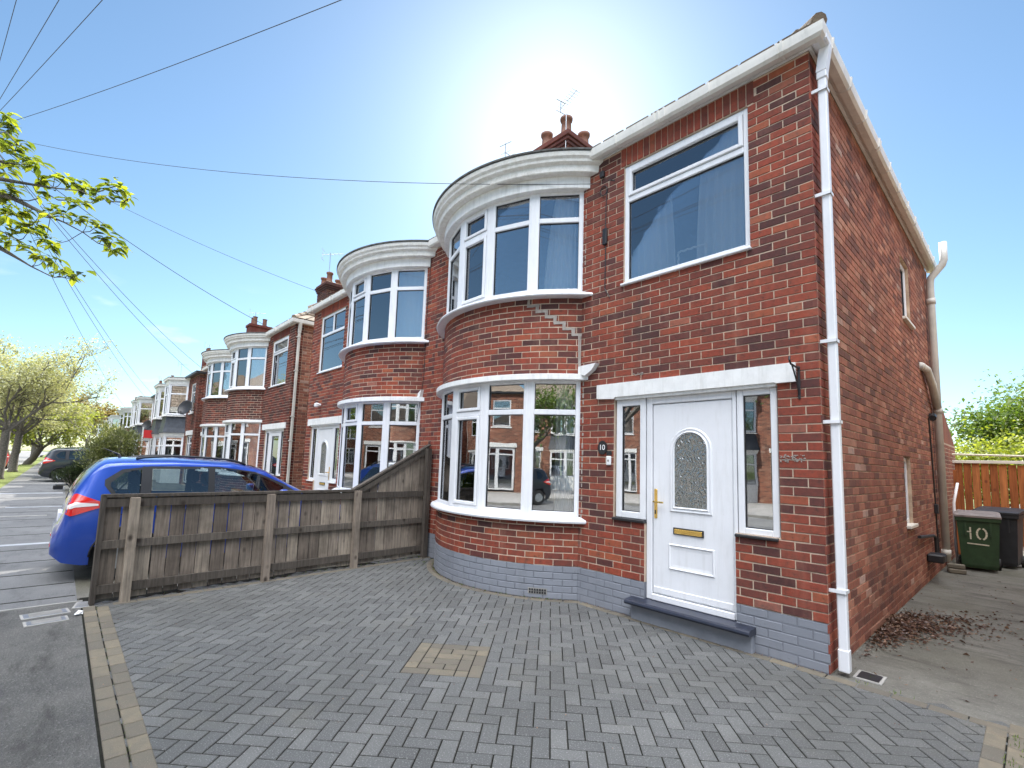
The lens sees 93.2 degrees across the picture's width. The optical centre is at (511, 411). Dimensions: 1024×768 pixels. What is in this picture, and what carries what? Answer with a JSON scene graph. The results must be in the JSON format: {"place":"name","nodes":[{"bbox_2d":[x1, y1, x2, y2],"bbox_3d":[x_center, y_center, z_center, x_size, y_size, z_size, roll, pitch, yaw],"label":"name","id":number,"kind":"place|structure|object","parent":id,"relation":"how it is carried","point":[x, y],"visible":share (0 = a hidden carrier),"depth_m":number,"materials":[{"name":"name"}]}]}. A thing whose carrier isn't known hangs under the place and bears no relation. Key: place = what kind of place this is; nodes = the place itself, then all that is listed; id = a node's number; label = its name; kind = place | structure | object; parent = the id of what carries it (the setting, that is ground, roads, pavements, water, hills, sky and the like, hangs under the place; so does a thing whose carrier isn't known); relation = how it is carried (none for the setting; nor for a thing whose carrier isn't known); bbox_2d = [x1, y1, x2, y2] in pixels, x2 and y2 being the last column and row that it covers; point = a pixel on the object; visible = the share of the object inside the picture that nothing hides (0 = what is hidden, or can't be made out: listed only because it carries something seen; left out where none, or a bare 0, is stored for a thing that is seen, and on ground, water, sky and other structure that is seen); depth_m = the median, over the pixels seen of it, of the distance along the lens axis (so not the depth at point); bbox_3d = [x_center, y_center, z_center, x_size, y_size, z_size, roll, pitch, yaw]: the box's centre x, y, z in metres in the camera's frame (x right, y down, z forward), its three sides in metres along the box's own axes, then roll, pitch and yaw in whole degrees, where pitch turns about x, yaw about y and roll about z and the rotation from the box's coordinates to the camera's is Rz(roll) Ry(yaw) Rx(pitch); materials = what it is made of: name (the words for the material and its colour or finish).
{"place":"outdoors","nodes":[
{"label":"outdoors","id":0,"kind":"place"},
{"bbox_2d":[18,452,47,464],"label":"road","id":1,"kind":"structure","parent":0,"point":[23,456],"depth_m":98.53,"materials":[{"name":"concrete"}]},
{"bbox_2d":[0,111,138,285],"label":"overhanging tree","id":2,"kind":"object","parent":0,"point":[28,162],"visible":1,"depth_m":5.04,"materials":[{"name":"green plant"}]},
{"bbox_2d":[57,446,86,459],"bbox_3d":[-25.792,3.007,29.754,4.085,1.724,2.058,6,-8,-37],"label":"parked car","id":3,"kind":"object","parent":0,"point":[60,455],"visible":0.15,"depth_m":28.96,"materials":[{"name":"black glass"}]},
{"bbox_2d":[9,449,1010,509],"bbox_3d":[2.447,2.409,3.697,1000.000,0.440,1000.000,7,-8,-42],"label":"ground","id":4,"kind":"structure","parent":0,"point":[83,452],"depth_m":246.57,"materials":[{"name":"green plant"}]},
{"bbox_2d":[0,455,45,487],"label":"verge","id":5,"kind":"structure","parent":4,"relation":"on","point":[9,476],"depth_m":29.72,"materials":[{"name":"green plant"}]},
{"bbox_2d":[0,356,103,471],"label":"street tree","id":6,"kind":"object","parent":5,"relation":"on","point":[21,429],"visible":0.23,"depth_m":30.93,"materials":[{"name":"green plant"}]},
{"bbox_2d":[0,397,106,464],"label":"street tree","id":7,"kind":"object","parent":5,"relation":"on","point":[36,453],"visible":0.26,"depth_m":44.20,"materials":[{"name":"green plant"}]},
{"bbox_2d":[13,393,97,460],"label":"street tree","id":8,"kind":"object","parent":5,"relation":"on","point":[33,448],"visible":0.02,"depth_m":59.72,"materials":[{"name":"green plant"}]},
{"bbox_2d":[0,331,124,478],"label":"street tree","id":9,"kind":"object","parent":5,"relation":"on","point":[48,384],"visible":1,"depth_m":24.02,"materials":[{"name":"green plant"}]},
{"bbox_2d":[0,460,76,609],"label":"footway","id":10,"kind":"structure","parent":4,"relation":"on","point":[21,555],"depth_m":7.39,"materials":[{"name":"concrete"}]},
{"bbox_2d":[0,542,48,546],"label":"edging strip","id":11,"kind":"object","parent":10,"relation":"on","point":[24,544],"visible":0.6,"depth_m":7.75,"materials":[{"name":"stone"}]},
{"bbox_2d":[0,485,74,603],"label":"footway joint","id":12,"kind":"object","parent":10,"relation":"on","point":[30,561],"visible":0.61,"depth_m":6.21,"materials":[{"name":"concrete"}]},
{"bbox_2d":[0,603,100,767],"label":"crossover","id":13,"kind":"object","parent":4,"relation":"on","point":[47,718],"visible":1,"depth_m":3.06,"materials":[{"name":"asphalt"}]},
{"bbox_2d":[0,600,82,611],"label":"edging kerb","id":14,"kind":"structure","parent":13,"relation":"on","point":[41,606],"depth_m":4.77,"materials":[{"name":"concrete"}]},
{"bbox_2d":[19,608,70,620],"bbox_3d":[-4.386,1.904,4.552,0.186,0.026,0.336,-3,-8,40],"label":"access cover","id":15,"kind":"object","parent":13,"relation":"on","point":[44,614],"visible":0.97,"depth_m":4.53,"materials":[{"name":"metal"}]},
{"bbox_2d":[22,615,69,627],"bbox_3d":[-4.195,1.890,4.361,0.166,0.026,0.296,-3,-8,41],"label":"access cover","id":16,"kind":"object","parent":13,"relation":"on","point":[45,621],"visible":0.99,"depth_m":4.34,"materials":[{"name":"metal"}]},
{"bbox_2d":[72,601,88,608],"bbox_3d":[-4.304,1.939,4.858,0.136,0.026,0.236,6,-7,-33],"label":"access cover","id":17,"kind":"object","parent":13,"relation":"on","point":[77,605],"visible":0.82,"depth_m":4.82,"materials":[{"name":"metal"}]},
{"bbox_2d":[109,380,161,428],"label":"terraced house","id":18,"kind":"structure","parent":4,"relation":"on","point":[114,418],"depth_m":53.33,"materials":[{"name":"white paint"}]},
{"bbox_2d":[129,400,151,454],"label":"terraced house","id":19,"kind":"structure","parent":4,"relation":"on","point":[133,412],"depth_m":36.86,"materials":[{"name":"white paint"}]},
{"bbox_2d":[130,405,136,425],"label":"bay window","id":20,"kind":"structure","parent":19,"relation":"in","point":[133,413],"depth_m":36.65,"materials":[{"name":"white plastic"}]},
{"bbox_2d":[149,383,186,479],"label":"terraced house","id":21,"kind":"structure","parent":4,"relation":"on","point":[159,388],"depth_m":27.35,"materials":[{"name":"brick"}]},
{"bbox_2d":[149,437,159,454],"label":"bay window","id":22,"kind":"structure","parent":21,"relation":"in","point":[154,442],"depth_m":27.46,"materials":[{"name":"white plastic"}]},
{"bbox_2d":[153,390,164,417],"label":"bay window","id":23,"kind":"structure","parent":21,"relation":"in","point":[159,396],"depth_m":27.69,"materials":[{"name":"white plastic"}]},
{"bbox_2d":[132,348,210,454],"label":"terraced house","id":24,"kind":"structure","parent":4,"relation":"on","point":[144,409],"depth_m":34.11,"materials":[{"name":"white paint"}]},
{"bbox_2d":[132,440,149,454],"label":"bay window","id":25,"kind":"structure","parent":24,"relation":"in","point":[144,447],"depth_m":35.25,"materials":[{"name":"white plastic"}]},
{"bbox_2d":[135,402,153,423],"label":"bay window","id":26,"kind":"structure","parent":24,"relation":"in","point":[143,410],"depth_m":34.97,"materials":[{"name":"white plastic"}]},
{"bbox_2d":[156,316,272,485],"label":"terraced house","id":27,"kind":"structure","parent":4,"relation":"on","point":[175,425],"depth_m":24.47,"materials":[{"name":"brick"}]},
{"bbox_2d":[158,436,183,454],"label":"bay window","id":28,"kind":"structure","parent":27,"relation":"in","point":[167,444],"depth_m":25.30,"materials":[{"name":"white plastic"}]},
{"bbox_2d":[162,384,188,414],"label":"bay window","id":29,"kind":"structure","parent":27,"relation":"in","point":[172,396],"depth_m":25.53,"materials":[{"name":"white plastic"}]},
{"bbox_2d":[177,400,191,415],"bbox_3d":[-15.507,-0.189,22.952,0.547,0.784,0.600,6,-7,-36],"label":"satellite dish","id":30,"kind":"object","parent":27,"relation":"attached to","point":[184,407],"visible":1,"depth_m":23.04,"materials":[{"name":"grey metal"}]},
{"bbox_2d":[183,436,191,482],"bbox_3d":[-15.652,2.288,23.460,0.060,2.280,1.400,7,-8,-42],"label":"door","id":31,"kind":"structure","parent":27,"relation":"in","point":[189,440],"depth_m":23.63,"materials":[{"name":"white plastic"}]},
{"bbox_2d":[188,383,195,414],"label":"window","id":32,"kind":"structure","parent":27,"relation":"in","point":[194,385],"depth_m":23.94,"materials":[{"name":"white plastic"}]},
{"bbox_2d":[64,452,419,600],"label":"front garden","id":33,"kind":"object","parent":4,"relation":"on","point":[82,574],"visible":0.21,"depth_m":6.52,"materials":[{"name":"concrete"}]},
{"bbox_2d":[38,445,92,481],"bbox_3d":[-20.656,2.568,24.045,4.085,1.724,2.058,7,-8,-42],"label":"parked car","id":34,"kind":"object","parent":33,"relation":"on","point":[51,462],"visible":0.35,"depth_m":22.47,"materials":[{"name":"black metal"}]},
{"bbox_2d":[51,460,90,487],"bbox_3d":[-16.637,2.412,18.378,1.475,1.162,2.287,7,-8,-42],"label":"hedge","id":35,"kind":"object","parent":33,"relation":"on","point":[72,472],"visible":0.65,"depth_m":18.01,"materials":[{"name":"green plant"}]},
{"bbox_2d":[70,389,120,454],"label":"street tree","id":36,"kind":"object","parent":33,"relation":"on","point":[109,410],"visible":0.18,"depth_m":89.51,"materials":[{"name":"green plant"}]},
{"bbox_2d":[73,417,144,488],"bbox_3d":[-13.493,1.535,16.410,2.129,2.677,2.222,7,-8,-42],"label":"garden shrub","id":37,"kind":"object","parent":33,"relation":"on","point":[120,439],"visible":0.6,"depth_m":16.06,"materials":[{"name":"green plant"}]},
{"bbox_2d":[140,427,152,454],"bbox_3d":[-20.674,2.326,27.334,0.530,2.900,0.060,7,-8,-42],"label":"estate board","id":38,"kind":"object","parent":33,"relation":"on","point":[146,433],"visible":0.64,"depth_m":27.37,"materials":[{"name":"white paint"}]},
{"bbox_2d":[120,375,173,430],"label":"brick house","id":39,"kind":"structure","parent":33,"relation":"on","point":[126,412],"depth_m":43.39,"materials":[{"name":"white paint"}]},
{"bbox_2d":[122,412,130,426],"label":"bay window","id":40,"kind":"structure","parent":39,"relation":"in","point":[126,415],"depth_m":43.43,"materials":[{"name":"white plastic"}]},
{"bbox_2d":[48,448,339,577],"bbox_3d":[-4.421,1.392,7.297,3.696,1.576,1.862,7,-8,-42],"label":"parked car","id":41,"kind":"object","parent":33,"relation":"on","point":[73,532],"visible":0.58,"depth_m":6.05,"materials":[{"name":"blue paint"}]},
{"bbox_2d":[195,349,231,490],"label":"brick house","id":42,"kind":"structure","parent":33,"relation":"on","point":[217,367],"depth_m":18.02,"materials":[{"name":"brick"}]},
{"bbox_2d":[200,426,224,469],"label":"bay window","id":43,"kind":"structure","parent":42,"relation":"in","point":[212,439],"depth_m":17.89,"materials":[{"name":"white plastic"}]},
{"bbox_2d":[206,361,230,396],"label":"bay window","id":44,"kind":"structure","parent":42,"relation":"in","point":[218,378],"depth_m":18.15,"materials":[{"name":"white plastic"}]},
{"bbox_2d":[217,272,342,490],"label":"brick house","id":45,"kind":"structure","parent":33,"relation":"on","point":[275,406],"depth_m":14.65,"materials":[{"name":"brick"}]},
{"bbox_2d":[221,422,260,473],"bbox_3d":[-9.041,1.179,15.913,0.689,1.630,2.868,7,-8,-42],"label":"bay window","id":46,"kind":"structure","parent":45,"relation":"in","point":[234,436],"depth_m":15.35,"materials":[{"name":"white plastic"}]},
{"bbox_2d":[229,347,267,388],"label":"bay window","id":47,"kind":"structure","parent":45,"relation":"in","point":[241,361],"depth_m":15.61,"materials":[{"name":"white plastic"}]},
{"bbox_2d":[243,424,258,466],"bbox_3d":[-8.376,1.141,15.350,0.901,1.680,0.054,0,-6,16],"label":"window pane","id":48,"kind":"structure","parent":45,"relation":"hanging from","point":[250,450],"depth_m":15.33,"materials":[{"name":"clear glass"}]},
{"bbox_2d":[250,348,265,385],"bbox_3d":[-8.294,-1.394,15.618,0.901,1.380,0.054,0,-6,16],"label":"curtain","id":49,"kind":"object","parent":45,"relation":"hanging from","point":[257,373],"visible":0.48,"depth_m":15.59,"materials":[{"name":"fabric"}]},
{"bbox_2d":[263,431,269,470],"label":"side window","id":50,"kind":"structure","parent":45,"relation":"in","point":[267,440],"depth_m":14.65,"materials":[{"name":"white plastic"}]},
{"bbox_2d":[267,430,280,475],"bbox_3d":[-6.933,1.565,14.072,0.077,2.070,0.935,7,-8,-42],"label":"door","id":51,"kind":"structure","parent":45,"relation":"in","point":[274,442],"depth_m":14.19,"materials":[{"name":"white plastic"}]},
{"bbox_2d":[268,336,288,387],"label":"window","id":52,"kind":"structure","parent":45,"relation":"in","point":[280,354],"depth_m":14.50,"materials":[{"name":"white plastic"}]},
{"bbox_2d":[275,429,283,476],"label":"side window","id":53,"kind":"structure","parent":45,"relation":"in","point":[282,431],"depth_m":13.70,"materials":[{"name":"white plastic"}]},
{"bbox_2d":[301,237,439,554],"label":"brick house","id":54,"kind":"structure","parent":33,"relation":"on","point":[370,403],"depth_m":8.91,"materials":[{"name":"brick"}]},
{"bbox_2d":[306,427,317,480],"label":"side window","id":55,"kind":"structure","parent":54,"relation":"in","point":[314,429],"depth_m":11.93,"materials":[{"name":"white plastic"}]},
{"bbox_2d":[314,425,333,489],"bbox_3d":[-4.439,1.359,11.368,0.117,2.070,0.935,7,-8,-42],"label":"door","id":56,"kind":"structure","parent":54,"relation":"in","point":[325,433],"depth_m":11.40,"materials":[{"name":"white plastic"}]},
{"bbox_2d":[316,307,345,373],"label":"window","id":57,"kind":"structure","parent":54,"relation":"in","point":[333,328],"depth_m":11.69,"materials":[{"name":"white plastic"}]},
{"bbox_2d":[327,425,339,483],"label":"side window","id":58,"kind":"structure","parent":54,"relation":"in","point":[336,427],"depth_m":10.98,"materials":[{"name":"white plastic"}]},
{"bbox_2d":[337,401,420,491],"bbox_3d":[-2.775,0.669,9.195,0.689,1.630,2.868,7,-8,-42],"label":"bay window","id":59,"kind":"structure","parent":54,"relation":"in","point":[365,426],"depth_m":8.69,"materials":[{"name":"white plastic"}]},
{"bbox_2d":[346,268,427,346],"bbox_3d":[-2.693,-1.885,9.465,0.689,1.330,2.868,7,-8,-42],"label":"bay window","id":60,"kind":"structure","parent":54,"relation":"in","point":[373,305],"depth_m":8.92,"materials":[{"name":"white plastic"}]},
{"bbox_2d":[396,271,424,336],"bbox_3d":[-2.023,-1.921,8.921,0.890,1.340,0.021,0,-6,16],"label":"curtain","id":61,"kind":"object","parent":54,"relation":"hanging from","point":[409,313],"visible":0.46,"depth_m":8.88,"materials":[{"name":"fabric"}]},
{"bbox_2d":[79,556,1009,767],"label":"block paving","id":62,"kind":"structure","parent":4,"relation":"on","point":[138,622],"depth_m":3.29,"materials":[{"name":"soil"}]},
{"bbox_2d":[88,444,431,605],"bbox_3d":[-2.782,1.244,6.427,0.158,1.835,4.144,-4,-8,43],"label":"wooden fence","id":63,"kind":"object","parent":62,"relation":"on","point":[395,525],"visible":0.99,"depth_m":5.99,"materials":[{"name":"brown wood"}]},
{"bbox_2d":[400,643,489,677],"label":"buff paving square","id":64,"kind":"structure","parent":62,"relation":"on","point":[448,659],"depth_m":3.78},
{"bbox_2d":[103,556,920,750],"bbox_3d":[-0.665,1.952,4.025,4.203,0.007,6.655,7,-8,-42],"label":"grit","id":65,"kind":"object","parent":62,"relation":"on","point":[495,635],"visible":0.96,"depth_m":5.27,"materials":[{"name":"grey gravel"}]},
{"bbox_2d":[83,557,1023,767],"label":"buff border","id":66,"kind":"object","parent":62,"relation":"on","point":[114,749],"visible":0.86,"depth_m":3.11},
{"bbox_2d":[95,557,1023,767],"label":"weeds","id":67,"kind":"object","parent":62,"relation":"on","point":[1017,736],"visible":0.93,"depth_m":3.42,"materials":[{"name":"green plant"}]},
{"bbox_2d":[831,504,1023,726],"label":"side drive","id":68,"kind":"structure","parent":4,"relation":"on","point":[983,679],"depth_m":4.26,"materials":[{"name":"concrete"}]},
{"bbox_2d":[427,12,956,674],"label":"brick house","id":69,"kind":"structure","parent":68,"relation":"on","point":[763,452],"depth_m":5.27,"materials":[{"name":"brick"}]},
{"bbox_2d":[437,381,580,516],"bbox_3d":[-0.358,0.473,6.603,0.689,1.630,2.869,7,-8,-42],"label":"bay window","id":70,"kind":"structure","parent":69,"relation":"in","point":[466,410],"depth_m":6.19,"materials":[{"name":"white plastic"}]},
{"bbox_2d":[446,191,583,313],"bbox_3d":[-0.276,-2.082,6.873,0.689,1.330,2.869,7,-8,-42],"label":"bay window","id":71,"kind":"structure","parent":69,"relation":"in","point":[473,246],"depth_m":6.43,"materials":[{"name":"white plastic"}]},
{"bbox_2d":[544,197,576,288],"bbox_3d":[0.624,-2.124,6.245,0.400,1.430,0.075,1,-6,4],"label":"curtain","id":72,"kind":"object","parent":69,"relation":"hanging from","point":[560,271],"visible":0.76,"depth_m":6.24,"materials":[{"name":"white fabric"}]},
{"bbox_2d":[554,385,572,510],"bbox_3d":[0.638,0.437,5.963,0.207,1.720,0.075,2,-6,2],"label":"curtain","id":73,"kind":"object","parent":69,"relation":"hanging from","point":[563,460],"visible":0.83,"depth_m":5.96,"materials":[{"name":"white fabric"}]},
{"bbox_2d":[556,88,577,146],"bbox_3d":[1.180,-5.891,10.251,0.248,1.837,0.560,6,-7,-33],"label":"tv aerial","id":74,"kind":"object","parent":69,"relation":"attached to","point":[566,108],"visible":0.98,"depth_m":10.36,"materials":[{"name":"metal"}]},
{"bbox_2d":[612,398,646,523],"bbox_3d":[1.287,0.518,5.264,0.120,1.317,0.400,7,-8,-42],"label":"side window","id":75,"kind":"structure","parent":69,"relation":"in","point":[621,514],"depth_m":5.25,"materials":[{"name":"white plastic"}]},
{"bbox_2d":[631,213,675,278],"bbox_3d":[1.590,-2.180,5.471,0.081,1.520,0.550,7,-8,-42],"label":"curtain","id":76,"kind":"object","parent":69,"relation":"hanging from","point":[659,254],"visible":0.27,"depth_m":5.36,"materials":[{"name":"white fabric"}]},
{"bbox_2d":[620,108,751,286],"bbox_3d":[1.777,-2.182,5.104,0.117,1.442,1.430,7,-8,-42],"label":"window","id":77,"kind":"structure","parent":69,"relation":"in","point":[655,185],"depth_m":5.22,"materials":[{"name":"white plastic"}]},
{"bbox_2d":[677,242,707,264],"bbox_3d":[1.875,-1.627,5.033,0.021,0.190,0.334,7,-8,-42],"label":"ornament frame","id":78,"kind":"object","parent":69,"relation":"on","point":[691,248],"visible":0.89,"depth_m":5.03,"materials":[{"name":"blue plastic"}]},
{"bbox_2d":[646,391,738,620],"bbox_3d":[1.735,0.857,4.749,0.117,2.070,0.935,7,-8,-42],"label":"door","id":79,"kind":"structure","parent":69,"relation":"in","point":[693,507],"depth_m":4.71,"materials":[{"name":"white plastic"}]},
{"bbox_2d":[697,139,745,258],"bbox_3d":[2.128,-2.224,4.895,0.081,1.520,0.552,7,-8,-42],"label":"curtain","id":80,"kind":"object","parent":69,"relation":"hanging from","point":[721,217],"visible":0.51,"depth_m":4.88,"materials":[{"name":"white fabric"}]},
{"bbox_2d":[735,387,780,541],"bbox_3d":[2.176,0.451,4.311,0.120,1.327,0.360,7,-8,-42],"label":"side window","id":81,"kind":"structure","parent":69,"relation":"in","point":[744,529],"depth_m":4.30,"materials":[{"name":"white plastic"}]},
{"bbox_2d":[900,263,915,329],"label":"side window","id":82,"kind":"structure","parent":69,"relation":"in","point":[904,309],"depth_m":7.38,"materials":[{"name":"white plastic"}]},
{"bbox_2d":[904,458,918,528],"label":"side window","id":83,"kind":"structure","parent":69,"relation":"in","point":[909,525],"depth_m":6.60,"materials":[{"name":"white plastic"}]},
{"bbox_2d":[853,670,886,685],"bbox_3d":[2.749,2.037,3.719,0.200,0.010,0.180,7,-8,-42],"label":"drain cover","id":84,"kind":"object","parent":68,"relation":"on","point":[872,678],"visible":1,"depth_m":3.70,"materials":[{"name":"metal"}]},
{"bbox_2d":[855,579,1023,702],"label":"fallen leaves","id":85,"kind":"object","parent":68,"relation":"on","point":[894,624],"visible":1,"depth_m":4.88,"materials":[{"name":"brown plant"}]},
{"bbox_2d":[952,483,959,563],"bbox_3d":[7.949,1.998,8.661,0.082,1.457,0.129,41,-39,-80],"label":"plastic pipe","id":86,"kind":"object","parent":68,"relation":"on","point":[954,523],"visible":0.79,"depth_m":8.64,"materials":[{"name":"white plastic"}]},
{"bbox_2d":[947,568,966,574],"bbox_3d":[7.228,2.586,7.868,0.220,0.070,0.120,-2,-7,30],"label":"loose brick","id":87,"kind":"object","parent":68,"relation":"on","point":[956,571],"visible":1,"depth_m":7.83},
{"bbox_2d":[947,563,964,569],"bbox_3d":[7.245,2.515,7.903,0.220,0.070,0.120,-3,-8,41],"label":"loose brick","id":88,"kind":"object","parent":87,"relation":"on","point":[955,565],"visible":1,"depth_m":7.86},
{"bbox_2d":[954,509,1001,570],"bbox_3d":[8.006,2.201,8.311,0.580,0.978,0.728,-4,-8,43],"label":"wheelie bin","id":89,"kind":"object","parent":68,"relation":"on","point":[978,533],"visible":0.97,"depth_m":8.11,"materials":[{"name":"green plastic"}]},
{"bbox_2d":[943,369,1023,494],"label":"garden tree","id":90,"kind":"object","parent":68,"relation":"on","point":[1004,415],"visible":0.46,"depth_m":16.76,"materials":[{"name":"green plant"}]},
{"bbox_2d":[952,453,1023,554],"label":"wooden gate","id":91,"kind":"structure","parent":68,"relation":"on","point":[993,480],"depth_m":9.59,"materials":[{"name":"orange wood"}]},
{"bbox_2d":[955,419,1023,506],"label":"garden tree","id":92,"kind":"object","parent":68,"relation":"on","point":[1009,449],"visible":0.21,"depth_m":14.83,"materials":[{"name":"green plant"}]},
{"bbox_2d":[972,506,1023,567],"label":"wheelie bin","id":93,"kind":"object","parent":68,"relation":"on","point":[1011,541],"visible":0.5,"depth_m":8.41,"materials":[{"name":"grey plastic"}]},
{"bbox_2d":[0,0,1023,453],"label":"sky","id":94,"kind":"structure","parent":0,"point":[417,92],"materials":[{"name":"blue"}]},
{"bbox_3d":[-11.079,-1.887,9.567,0.400,8.350,0.400,7,-8,-42],"label":"telephone pole","id":95,"kind":"object","parent":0,"visible":0},
{"bbox_2d":[0,0,58,98],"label":"overhead wire","id":96,"kind":"object","parent":95,"relation":"attached to","point":[31,46],"visible":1,"depth_m":7.12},
{"bbox_2d":[0,0,102,110],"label":"overhead wire","id":97,"kind":"object","parent":95,"relation":"attached to","point":[55,51],"visible":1,"depth_m":6.96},
{"bbox_2d":[0,171,123,405],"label":"overhead wire","id":98,"kind":"object","parent":95,"relation":"attached to","point":[60,293],"visible":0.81,"depth_m":17.35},
{"bbox_2d":[0,165,140,391],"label":"overhead wire","id":99,"kind":"object","parent":95,"relation":"attached to","point":[82,305],"visible":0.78,"depth_m":17.94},
{"bbox_2d":[0,156,191,372],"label":"overhead wire","id":100,"kind":"object","parent":95,"relation":"attached to","point":[90,266],"visible":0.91,"depth_m":14.04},
{"bbox_2d":[0,154,198,365],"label":"overhead wire","id":101,"kind":"object","parent":95,"relation":"attached to","point":[100,269],"visible":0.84,"depth_m":14.30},
{"bbox_2d":[10,154,271,328],"bbox_3d":[-9.102,-4.143,12.363,0.014,2.663,6.349,-3,-8,37],"label":"overhead wire","id":102,"kind":"object","parent":95,"relation":"attached to","point":[149,255],"visible":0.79,"depth_m":12.38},
{"bbox_2d":[17,0,340,119],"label":"overhead wire","id":103,"kind":"object","parent":95,"relation":"attached to","point":[196,56],"visible":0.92,"depth_m":6.13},
{"bbox_2d":[31,159,328,295],"bbox_3d":[-7.552,-4.240,10.735,7.134,2.707,0.008,3,-6,-15],"label":"overhead wire","id":104,"kind":"object","parent":95,"relation":"attached to","point":[204,245],"visible":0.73,"depth_m":10.87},
{"bbox_2d":[2,136,574,184],"bbox_3d":[-4.929,-4.269,7.911,12.735,3.078,0.008,0,-6,17],"label":"overhead wire","id":105,"kind":"object","parent":95,"relation":"attached to","point":[330,179],"visible":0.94,"depth_m":7.02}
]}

